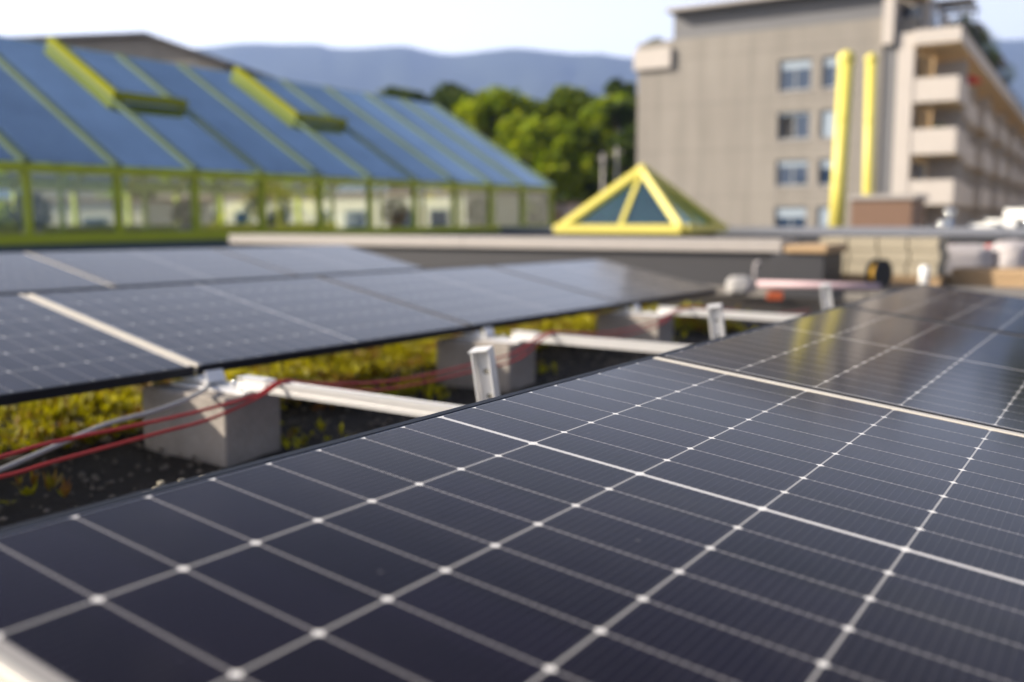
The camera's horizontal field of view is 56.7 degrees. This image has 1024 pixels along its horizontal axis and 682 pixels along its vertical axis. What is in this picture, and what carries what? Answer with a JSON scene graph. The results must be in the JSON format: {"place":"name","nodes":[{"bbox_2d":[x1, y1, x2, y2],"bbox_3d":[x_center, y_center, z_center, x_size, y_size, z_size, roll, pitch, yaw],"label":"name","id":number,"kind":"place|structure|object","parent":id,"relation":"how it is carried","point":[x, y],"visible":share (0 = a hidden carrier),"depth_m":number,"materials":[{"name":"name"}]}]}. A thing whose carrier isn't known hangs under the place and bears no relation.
{"place":"outdoors","nodes":[
{"label":"outdoors","id":0,"kind":"place"},
{"bbox_2d":[0,39,1023,198],"bbox_3d":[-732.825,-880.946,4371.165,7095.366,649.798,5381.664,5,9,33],"label":"hills","id":1,"kind":"structure","parent":0,"point":[537,74],"depth_m":3306.91,"materials":[{"name":"blue"}]},
{"bbox_2d":[0,0,1023,57],"label":"sky","id":2,"kind":"structure","parent":0,"point":[616,28],"materials":[{"name":"white"}]},
{"bbox_2d":[598,153,608,191],"bbox_3d":[3.840,-6.064,40.184,0.500,3.750,0.240,5,9,33],"label":"antenna mast","id":3,"kind":"object","parent":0,"point":[603,158],"visible":0.42,"depth_m":39.99,"materials":[{"name":"metal"}]},
{"bbox_2d":[611,147,622,182],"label":"antenna mast","id":4,"kind":"object","parent":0,"point":[616,152],"visible":0.42,"depth_m":40.05,"materials":[{"name":"metal"}]},
{"bbox_2d":[500,226,1023,244],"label":"parapet","id":5,"kind":"structure","parent":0,"point":[973,235],"depth_m":22.28,"materials":[{"name":"metal"}]},
{"bbox_2d":[633,0,1023,226],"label":"apartment building","id":6,"kind":"structure","parent":0,"point":[736,103],"depth_m":54.69,"materials":[{"name":"concrete"}]},
{"bbox_2d":[646,37,662,47],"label":"potted shrub","id":7,"kind":"object","parent":6,"relation":"on","point":[655,39],"visible":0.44,"depth_m":58.24,"materials":[{"name":"green plant"}]},
{"bbox_2d":[775,207,806,226],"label":"window","id":8,"kind":"structure","parent":6,"relation":"in","point":[784,216],"depth_m":54.94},
{"bbox_2d":[774,160,808,186],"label":"window","id":9,"kind":"structure","parent":6,"relation":"in","point":[790,173],"depth_m":54.62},
{"bbox_2d":[776,111,809,141],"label":"window","id":10,"kind":"structure","parent":6,"relation":"in","point":[802,118],"depth_m":54.12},
{"bbox_2d":[777,58,811,92],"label":"window","id":11,"kind":"structure","parent":6,"relation":"in","point":[795,75],"depth_m":53.91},
{"bbox_2d":[817,206,829,226],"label":"window","id":12,"kind":"structure","parent":6,"relation":"in","point":[822,211],"depth_m":53.99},
{"bbox_2d":[816,159,831,186],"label":"window","id":13,"kind":"structure","parent":6,"relation":"in","point":[825,165],"depth_m":53.67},
{"bbox_2d":[818,110,834,139],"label":"window","id":14,"kind":"structure","parent":6,"relation":"in","point":[827,116],"depth_m":53.29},
{"bbox_2d":[820,56,837,89],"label":"window","id":15,"kind":"structure","parent":6,"relation":"in","point":[829,71],"depth_m":52.93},
{"bbox_2d":[902,4,940,27],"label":"penthouse window","id":16,"kind":"structure","parent":6,"relation":"in","point":[913,11],"depth_m":52.36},
{"bbox_2d":[932,123,945,127],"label":"potted shrub","id":17,"kind":"object","parent":6,"relation":"on","point":[938,126],"visible":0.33,"depth_m":50.78,"materials":[{"name":"green plant"}]},
{"bbox_2d":[949,14,977,38],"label":"potted shrub","id":18,"kind":"object","parent":6,"relation":"on","point":[971,23],"visible":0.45,"depth_m":54.84,"materials":[{"name":"green plant"}]},
{"bbox_2d":[967,75,982,108],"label":"parasol","id":19,"kind":"object","parent":6,"relation":"on","point":[971,79],"visible":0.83,"depth_m":55.66,"materials":[{"name":"red fabric"}]},
{"bbox_2d":[966,24,988,50],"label":"potted shrub","id":20,"kind":"object","parent":6,"relation":"on","point":[982,37],"visible":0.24,"depth_m":58.66,"materials":[{"name":"green plant"}]},
{"bbox_2d":[976,29,1001,61],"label":"potted shrub","id":21,"kind":"object","parent":6,"relation":"on","point":[991,48],"visible":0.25,"depth_m":63.20,"materials":[{"name":"green plant"}]},
{"bbox_2d":[983,44,1001,68],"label":"potted shrub","id":22,"kind":"object","parent":6,"relation":"on","point":[996,59],"visible":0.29,"depth_m":66.35,"materials":[{"name":"green plant"}]},
{"bbox_2d":[994,64,1016,83],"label":"potted shrub","id":23,"kind":"object","parent":6,"relation":"on","point":[1008,81],"visible":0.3,"depth_m":75.12,"materials":[{"name":"green plant"}]},
{"bbox_2d":[704,284,1023,300],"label":"roof path","id":24,"kind":"structure","parent":0,"point":[846,295],"depth_m":10.78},
{"bbox_2d":[229,234,796,287],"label":"wall","id":25,"kind":"structure","parent":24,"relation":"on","point":[712,261],"depth_m":12.64,"materials":[{"name":"concrete"}]},
{"bbox_2d":[553,164,727,237],"bbox_3d":[3.077,-3.083,22.709,3.490,2.266,2.600,5,9,33],"label":"pyramid skylight","id":26,"kind":"object","parent":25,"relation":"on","point":[642,200],"visible":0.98,"depth_m":22.14,"materials":[{"name":"yellow paint"}]},
{"bbox_2d":[820,237,950,286],"bbox_3d":[4.636,-1.003,11.837,1.460,0.575,0.740,5,9,33],"label":"block pallet","id":27,"kind":"object","parent":24,"relation":"on","point":[906,257],"visible":0.7,"depth_m":11.46,"materials":[{"name":"concrete"},{"name":"wood"}]},
{"bbox_2d":[919,266,929,284],"bbox_3d":[4.654,-0.708,10.721,0.106,0.280,0.106,5,9,33],"label":"marker post","id":28,"kind":"object","parent":24,"relation":"on","point":[924,272],"visible":0.79,"depth_m":10.68,"materials":[{"name":"white plastic"}]},
{"bbox_2d":[945,244,994,276],"bbox_3d":[5.975,-1.053,12.580,0.756,0.466,0.456,1,8,10],"label":"building sack","id":29,"kind":"object","parent":24,"relation":"on","point":[975,255],"visible":0.42,"depth_m":12.37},
{"bbox_2d":[949,266,1023,287],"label":"board stack","id":30,"kind":"object","parent":24,"relation":"on","point":[989,276],"visible":1,"depth_m":11.31,"materials":[{"name":"wood"}]},
{"bbox_2d":[989,239,1023,267],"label":"building sack","id":31,"kind":"object","parent":24,"relation":"on","point":[1008,253],"visible":0.46,"depth_m":12.27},
{"label":"ground","id":32,"kind":"structure","parent":0,"visible":0},
{"bbox_2d":[0,198,22,225],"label":"tree","id":33,"kind":"object","parent":32,"relation":"on","point":[5,220],"visible":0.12,"depth_m":49.99,"materials":[{"name":"green plant"}]},
{"bbox_2d":[0,198,213,225],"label":"building","id":34,"kind":"structure","parent":32,"relation":"on","point":[96,211],"depth_m":59.01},
{"bbox_2d":[82,216,107,224],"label":"window","id":35,"kind":"structure","parent":34,"relation":"in","point":[93,220],"depth_m":58.92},
{"bbox_2d":[96,186,158,197],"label":"tree","id":36,"kind":"object","parent":32,"relation":"on","point":[134,195],"visible":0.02,"depth_m":60.23,"materials":[{"name":"green plant"}]},
{"bbox_2d":[13,32,291,198],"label":"gable building","id":37,"kind":"structure","parent":32,"relation":"on","point":[146,45],"depth_m":83.51,"materials":[{"name":"concrete"}]},
{"bbox_2d":[157,190,546,227],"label":"building","id":38,"kind":"structure","parent":32,"relation":"on","point":[350,210],"depth_m":63.57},
{"bbox_2d":[234,211,250,223],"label":"window","id":39,"kind":"structure","parent":38,"relation":"in","point":[240,217],"depth_m":69.95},
{"bbox_2d":[271,210,288,222],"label":"window","id":40,"kind":"structure","parent":38,"relation":"in","point":[287,218],"depth_m":67.60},
{"bbox_2d":[323,210,329,222],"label":"window","id":41,"kind":"structure","parent":38,"relation":"in","point":[326,213],"depth_m":65.31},
{"bbox_2d":[344,209,366,227],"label":"window","id":42,"kind":"structure","parent":38,"relation":"in","point":[353,218],"depth_m":63.88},
{"bbox_2d":[390,209,411,226],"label":"window","id":43,"kind":"structure","parent":38,"relation":"in","point":[408,223],"depth_m":61.46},
{"bbox_2d":[429,208,449,226],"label":"window","id":44,"kind":"structure","parent":38,"relation":"in","point":[437,216],"depth_m":60.04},
{"bbox_2d":[385,87,401,191],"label":"tree","id":45,"kind":"object","parent":32,"relation":"on","point":[395,189],"depth_m":78.41,"materials":[{"name":"green plant"}]},
{"bbox_2d":[377,85,444,191],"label":"tree","id":46,"kind":"object","parent":32,"relation":"on","point":[404,93],"visible":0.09,"depth_m":73.51,"materials":[{"name":"green plant"}]},
{"bbox_2d":[429,81,470,181],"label":"tree","id":47,"kind":"object","parent":32,"relation":"on","point":[448,94],"visible":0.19,"depth_m":75.43,"materials":[{"name":"green plant"}]},
{"bbox_2d":[436,115,504,181],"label":"tree","id":48,"kind":"object","parent":32,"relation":"on","point":[492,120],"visible":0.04,"depth_m":73.09,"materials":[{"name":"green plant"}]},
{"bbox_2d":[459,88,488,121],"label":"tree","id":49,"kind":"object","parent":32,"relation":"on","point":[473,95],"visible":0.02,"depth_m":76.90,"materials":[{"name":"green plant"}]},
{"bbox_2d":[438,85,535,190],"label":"tree","id":50,"kind":"object","parent":32,"relation":"on","point":[505,108],"visible":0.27,"depth_m":70.46,"materials":[{"name":"green plant"}]},
{"bbox_2d":[477,184,536,215],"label":"tree","id":51,"kind":"object","parent":32,"relation":"on","point":[530,204],"visible":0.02,"depth_m":64.68,"materials":[{"name":"green plant"}]},
{"bbox_2d":[463,113,596,205],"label":"tree","id":52,"kind":"object","parent":32,"relation":"on","point":[552,169],"visible":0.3,"depth_m":66.21,"materials":[{"name":"green plant"}]},
{"bbox_2d":[517,96,593,201],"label":"tree","id":53,"kind":"object","parent":32,"relation":"on","point":[569,108],"visible":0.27,"depth_m":69.12,"materials":[{"name":"green plant"}]},
{"bbox_2d":[527,192,583,224],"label":"tree","id":54,"kind":"object","parent":32,"relation":"on","point":[537,216],"visible":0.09,"depth_m":64.27,"materials":[{"name":"green plant"}]},
{"bbox_2d":[526,83,602,113],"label":"tree","id":55,"kind":"object","parent":32,"relation":"on","point":[566,91],"visible":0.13,"depth_m":74.35,"materials":[{"name":"green plant"}]},
{"bbox_2d":[517,114,629,203],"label":"tree","id":56,"kind":"object","parent":32,"relation":"on","point":[580,159],"visible":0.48,"depth_m":66.52,"materials":[{"name":"green plant"}]},
{"bbox_2d":[578,93,636,163],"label":"tree","id":57,"kind":"object","parent":32,"relation":"on","point":[590,114],"visible":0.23,"depth_m":67.60,"materials":[{"name":"green plant"}]},
{"bbox_2d":[584,97,636,189],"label":"tree","id":58,"kind":"object","parent":32,"relation":"on","point":[623,112],"visible":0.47,"depth_m":65.83,"materials":[{"name":"green plant"}]},
{"bbox_2d":[603,77,636,142],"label":"tree","id":59,"kind":"object","parent":32,"relation":"on","point":[615,87],"visible":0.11,"depth_m":72.30,"materials":[{"name":"green plant"}]},
{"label":"roof gravel","id":60,"kind":"structure","parent":0,"visible":0},
{"bbox_2d":[0,35,554,252],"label":"glass greenhouse","id":61,"kind":"object","parent":60,"relation":"on","point":[77,119],"visible":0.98,"depth_m":22.61,"materials":[{"name":"glass"}]},
{"bbox_2d":[4,191,53,233],"bbox_3d":[-9.018,-2.334,17.785,0.823,0.994,0.864,5,9,33],"label":"potted shrub","id":62,"kind":"object","parent":61,"relation":"on","point":[37,201],"visible":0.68,"depth_m":17.67,"materials":[{"name":"green plant"}]},
{"bbox_2d":[170,197,202,230],"bbox_3d":[-7.103,-2.682,20.691,0.680,0.913,0.677,5,9,33],"label":"potted shrub","id":63,"kind":"object","parent":61,"relation":"on","point":[179,214],"visible":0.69,"depth_m":20.53,"materials":[{"name":"green plant"}]},
{"bbox_2d":[241,182,294,229],"bbox_3d":[-5.755,-3.155,22.639,1.245,1.335,1.157,5,9,33],"label":"potted shrub","id":64,"kind":"object","parent":61,"relation":"on","point":[254,202],"visible":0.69,"depth_m":22.57,"materials":[{"name":"green plant"}]},
{"bbox_2d":[383,196,409,226],"bbox_3d":[-3.263,-3.515,26.469,0.867,1.032,0.825,5,9,33],"label":"potted shrub","id":65,"kind":"object","parent":61,"relation":"on","point":[398,219],"visible":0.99,"depth_m":26.33,"materials":[{"name":"green plant"}]},
{"bbox_2d":[464,196,486,225],"bbox_3d":[-1.036,-4.005,29.900,0.945,1.095,0.913,5,9,33],"label":"potted shrub","id":66,"kind":"object","parent":61,"relation":"on","point":[476,219],"visible":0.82,"depth_m":29.76,"materials":[{"name":"green plant"}]},
{"bbox_2d":[542,201,585,224],"bbox_3d":[1.939,-4.351,35.279,1.070,1.640,1.400,5,9,33],"label":"roof hut","id":67,"kind":"object","parent":60,"relation":"on","point":[563,210],"visible":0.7,"depth_m":34.68,"materials":[{"name":"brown concrete"}]},
{"bbox_2d":[554,211,561,223],"bbox_3d":[1.660,-4.120,34.757,0.340,1.280,0.017,5,9,33],"label":"door","id":68,"kind":"structure","parent":67,"relation":"in","point":[557,214],"depth_m":34.69,"materials":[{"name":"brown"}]},
{"bbox_2d":[771,243,847,298],"bbox_3d":[3.467,-0.780,11.083,0.650,0.700,0.880,5,9,33],"label":"roof vent box","id":69,"kind":"object","parent":60,"relation":"on","point":[812,262],"visible":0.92,"depth_m":10.76,"materials":[{"name":"metal"}]},
{"bbox_2d":[828,50,855,226],"bbox_3d":[8.648,-5.180,24.925,0.506,4.836,0.936,5,9,33],"label":"yellow duct","id":70,"kind":"object","parent":60,"relation":"on","point":[846,59],"visible":0.88,"depth_m":24.79,"materials":[{"name":"metal"}]},
{"bbox_2d":[848,194,928,226],"bbox_3d":[12.098,-3.824,30.536,2.000,1.720,2.280,5,9,33],"label":"roof cabin","id":71,"kind":"object","parent":60,"relation":"on","point":[892,210],"visible":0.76,"depth_m":29.63,"materials":[{"name":"brown brick"}]},
{"bbox_2d":[862,53,877,194],"bbox_3d":[11.443,-6.213,30.401,0.533,5.841,0.421,-3,8,-19],"label":"yellow duct","id":72,"kind":"object","parent":71,"relation":"attached to","point":[871,60],"visible":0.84,"depth_m":30.17,"materials":[{"name":"metal"}]},
{"bbox_2d":[937,220,947,226],"bbox_3d":[12.673,-3.125,28.008,0.299,0.882,0.299,5,9,33],"label":"roof cowl","id":73,"kind":"object","parent":60,"relation":"on","point":[942,223],"visible":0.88,"depth_m":27.86,"materials":[{"name":"metal"}]},
{"bbox_2d":[944,208,954,226],"bbox_3d":[12.907,-3.313,28.070,0.319,1.236,0.319,5,9,33],"label":"roof cowl","id":74,"kind":"object","parent":60,"relation":"on","point":[949,213],"visible":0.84,"depth_m":27.94,"materials":[{"name":"metal"}]},
{"bbox_2d":[968,222,999,226],"bbox_3d":[13.935,-3.102,28.023,0.560,0.820,0.780,-8,10,-44],"label":"air unit","id":75,"kind":"object","parent":60,"relation":"on","point":[983,224],"visible":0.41,"depth_m":27.78,"materials":[{"name":"white metal"}]},
{"bbox_2d":[984,218,1020,226],"bbox_3d":[14.476,-3.165,28.020,0.640,0.940,0.900,-8,10,-44],"label":"air unit","id":76,"kind":"object","parent":60,"relation":"on","point":[1009,222],"visible":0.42,"depth_m":27.67,"materials":[{"name":"white metal"}]},
{"bbox_2d":[1003,207,1023,226],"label":"air unit","id":77,"kind":"object","parent":60,"relation":"on","point":[1014,212],"visible":0.41,"depth_m":27.79,"materials":[{"name":"white metal"}]},
{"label":"roof deck","id":78,"kind":"structure","parent":0,"visible":0},
{"bbox_2d":[0,294,855,527],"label":"roof substrate","id":79,"kind":"object","parent":78,"relation":"on","point":[141,478],"visible":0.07,"depth_m":3.68,"materials":[{"name":"soil"}]},
{"bbox_2d":[0,252,115,294],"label":"solar panel","id":80,"kind":"object","parent":79,"relation":"on","point":[25,273],"visible":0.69,"depth_m":6.59,"materials":[{"name":"blue glass"}]},
{"bbox_2d":[28,248,298,287],"bbox_3d":[-2.751,-0.599,7.655,1.134,0.037,1.722,18,15,31],"label":"solar panel","id":81,"kind":"object","parent":79,"relation":"on","point":[132,267],"visible":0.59,"depth_m":7.54,"materials":[{"name":"blue glass"}]},
{"bbox_2d":[153,478,184,487],"bbox_3d":[-0.916,0.438,2.639,0.200,0.112,0.060,-3,8,-27],"label":"connector strip","id":82,"kind":"object","parent":79,"relation":"on","point":[160,483],"visible":0.16,"depth_m":2.60,"materials":[{"name":"metal"}]},
{"bbox_2d":[142,380,280,467],"bbox_3d":[-1.085,0.288,3.432,0.455,0.261,0.250,5,8,33],"label":"ballast block","id":83,"kind":"object","parent":79,"relation":"on","point":[250,431],"depth_m":3.32,"materials":[{"name":"concrete"}]},
{"bbox_2d":[0,382,209,471],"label":"cable","id":84,"kind":"object","parent":83,"relation":"attached to","point":[93,429],"visible":0.88,"depth_m":2.85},
{"bbox_2d":[181,369,242,389],"bbox_3d":[-1.058,0.134,3.420,0.311,0.056,0.080,5,9,33],"label":"panel clamp","id":85,"kind":"object","parent":83,"relation":"attached to","point":[211,376],"visible":0.78,"depth_m":3.43,"materials":[{"name":"metal"}]},
{"bbox_2d":[0,293,194,406],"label":"solar panel","id":86,"kind":"object","parent":85,"relation":"on","point":[47,351],"visible":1,"depth_m":3.39,"materials":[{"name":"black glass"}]},
{"bbox_2d":[236,375,460,416],"bbox_3d":[0.159,0.242,2.602,2.630,0.047,0.052,5,8,33],"label":"mounting rail","id":87,"kind":"object","parent":83,"relation":"on","point":[384,403],"visible":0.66,"depth_m":3.03,"materials":[{"name":"metal"}]},
{"bbox_2d":[0,306,809,458],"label":"cable","id":88,"kind":"object","parent":87,"relation":"attached to","point":[28,448],"visible":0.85,"depth_m":3.13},
{"bbox_2d":[0,307,810,478],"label":"cable","id":89,"kind":"object","parent":87,"relation":"attached to","point":[31,468],"visible":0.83,"depth_m":3.11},
{"bbox_2d":[468,345,499,401],"bbox_3d":[-0.073,0.115,2.628,0.058,0.199,0.048,-6,4,26],"label":"tall bracket","id":90,"kind":"object","parent":87,"relation":"attached to","point":[483,360],"visible":0.69,"depth_m":2.64,"materials":[{"name":"metal"}]},
{"bbox_2d":[214,245,425,276],"bbox_3d":[-1.800,-0.773,9.101,1.134,0.037,1.722,18,15,31],"label":"solar panel","id":91,"kind":"object","parent":79,"relation":"on","point":[310,260],"visible":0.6,"depth_m":9.00,"materials":[{"name":"blue glass"}]},
{"bbox_2d":[0,340,704,521],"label":"pebbles","id":92,"kind":"object","parent":79,"relation":"on","point":[95,477],"visible":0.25,"depth_m":3.71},
{"bbox_2d":[0,300,755,504],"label":"sedum ground cover","id":93,"kind":"object","parent":79,"relation":"on","point":[105,402],"visible":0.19,"depth_m":4.49,"materials":[{"name":"green plant"}]},
{"bbox_2d":[437,335,535,392],"bbox_3d":[-0.132,0.114,4.880,0.455,0.261,0.250,5,8,33],"label":"ballast block","id":94,"kind":"object","parent":79,"relation":"on","point":[453,351],"depth_m":4.79,"materials":[{"name":"concrete"}]},
{"bbox_2d":[462,327,514,339],"bbox_3d":[-0.105,-0.040,4.868,0.311,0.056,0.080,5,8,33],"label":"panel clamp","id":95,"kind":"object","parent":94,"relation":"on","point":[488,331],"visible":1,"depth_m":4.88,"materials":[{"name":"metal"}]},
{"bbox_2d":[27,276,471,374],"bbox_3d":[-1.147,-0.126,4.501,1.134,0.037,1.722,18,15,31],"label":"solar panel","id":96,"kind":"object","parent":95,"relation":"on","point":[223,325],"visible":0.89,"depth_m":4.29,"materials":[{"name":"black glass"}]},
{"bbox_2d":[511,330,689,352],"bbox_3d":[1.112,0.068,4.050,2.630,0.047,0.052,5,9,33],"label":"mounting rail","id":97,"kind":"object","parent":94,"relation":"on","point":[610,343],"visible":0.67,"depth_m":4.49,"materials":[{"name":"metal"}]},
{"bbox_2d":[706,303,725,339],"bbox_3d":[0.880,-0.059,4.076,0.058,0.199,0.049,-6,4,26],"label":"tall bracket","id":98,"kind":"object","parent":97,"relation":"attached to","point":[716,321],"visible":0.65,"depth_m":4.09,"materials":[{"name":"metal"}]},
{"bbox_2d":[596,310,673,350],"bbox_3d":[0.820,-0.060,6.328,0.455,0.261,0.250,5,9,33],"label":"ballast block","id":99,"kind":"object","parent":79,"relation":"on","point":[619,320],"depth_m":6.22,"materials":[{"name":"concrete"}]},
{"bbox_2d":[616,304,658,313],"bbox_3d":[0.847,-0.214,6.316,0.311,0.056,0.080,5,9,33],"label":"panel clamp","id":100,"kind":"object","parent":99,"relation":"on","point":[636,307],"visible":0.99,"depth_m":6.32,"materials":[{"name":"metal"}]},
{"bbox_2d":[318,266,622,331],"bbox_3d":[-0.194,-0.300,5.949,1.134,0.037,1.722,18,15,31],"label":"solar panel","id":101,"kind":"object","parent":100,"relation":"on","point":[478,298],"visible":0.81,"depth_m":5.78,"materials":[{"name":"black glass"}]},
{"bbox_2d":[488,259,717,307],"bbox_3d":[0.758,-0.474,7.397,1.134,0.039,1.722,18,15,31],"label":"solar panel","id":102,"kind":"object","parent":100,"relation":"on","point":[627,286],"visible":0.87,"depth_m":7.26,"materials":[{"name":"blue glass"}]},
{"bbox_2d":[658,306,802,320],"bbox_3d":[2.064,-0.106,5.498,2.630,0.047,0.052,5,8,33],"label":"mounting rail","id":103,"kind":"object","parent":99,"relation":"on","point":[736,314],"visible":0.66,"depth_m":5.91,"materials":[{"name":"metal"}]},
{"bbox_2d":[819,283,832,309],"bbox_3d":[1.832,-0.233,5.524,0.058,0.199,0.048,-6,4,26],"label":"tall bracket","id":104,"kind":"object","parent":103,"relation":"attached to","point":[826,296],"visible":0.68,"depth_m":5.54,"materials":[{"name":"metal"}]},
{"bbox_2d":[725,276,753,294],"bbox_3d":[2.455,-0.598,10.255,0.294,0.209,0.421,1,8,8],"label":"building sack","id":105,"kind":"object","parent":79,"relation":"on","point":[739,285],"visible":1,"depth_m":10.08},
{"bbox_2d":[753,260,760,292],"bbox_3d":[2.706,-0.713,10.497,0.076,0.365,0.036,5,9,33],"label":"vent pipe","id":106,"kind":"object","parent":79,"relation":"on","point":[755,275],"visible":1,"depth_m":10.49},
{"bbox_2d":[766,291,782,299],"bbox_3d":[2.684,-0.464,9.702,0.156,0.078,0.120,1,8,13],"label":"plastic crate","id":107,"kind":"object","parent":79,"relation":"on","point":[774,295],"visible":1,"depth_m":9.65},
{"bbox_2d":[757,280,880,289],"bbox_3d":[3.127,-0.571,9.727,1.209,0.068,0.068,3,8,26],"label":"conduit pipe","id":108,"kind":"object","parent":79,"relation":"on","point":[834,285],"visible":1,"depth_m":9.71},
{"bbox_2d":[865,259,892,298],"bbox_3d":[3.985,-0.672,10.325,0.332,0.440,0.170,-3,8,-22],"label":"cable reel","id":109,"kind":"object","parent":79,"relation":"on","point":[879,271],"visible":0.96,"depth_m":10.28,"materials":[{"name":"black plastic"}]},
{"bbox_3d":[0.395,0.311,2.339,0.100,0.456,0.100,5,8,33],"label":"panel support","id":110,"kind":"object","parent":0,"visible":0},
{"bbox_2d":[655,306,1023,433],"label":"solar panel","id":111,"kind":"object","parent":110,"relation":"on","point":[964,373],"visible":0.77,"depth_m":2.52,"materials":[{"name":"black glass"}]},
{"bbox_3d":[-0.557,0.485,0.893,0.100,0.456,0.100,5,9,33],"label":"panel support","id":112,"kind":"object","parent":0,"visible":0},
{"bbox_2d":[0,356,1023,681],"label":"solar panel","id":113,"kind":"object","parent":112,"relation":"on","point":[650,518],"visible":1,"depth_m":1.05,"materials":[{"name":"black glass"}]},
{"bbox_3d":[1.346,0.138,3.786,0.100,0.456,0.100,5,9,33],"label":"panel support","id":114,"kind":"object","parent":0,"visible":0},
{"bbox_2d":[841,284,1023,335],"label":"solar panel","id":115,"kind":"object","parent":114,"relation":"on","point":[985,311],"visible":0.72,"depth_m":4.09,"materials":[{"name":"black glass"}]}
]}

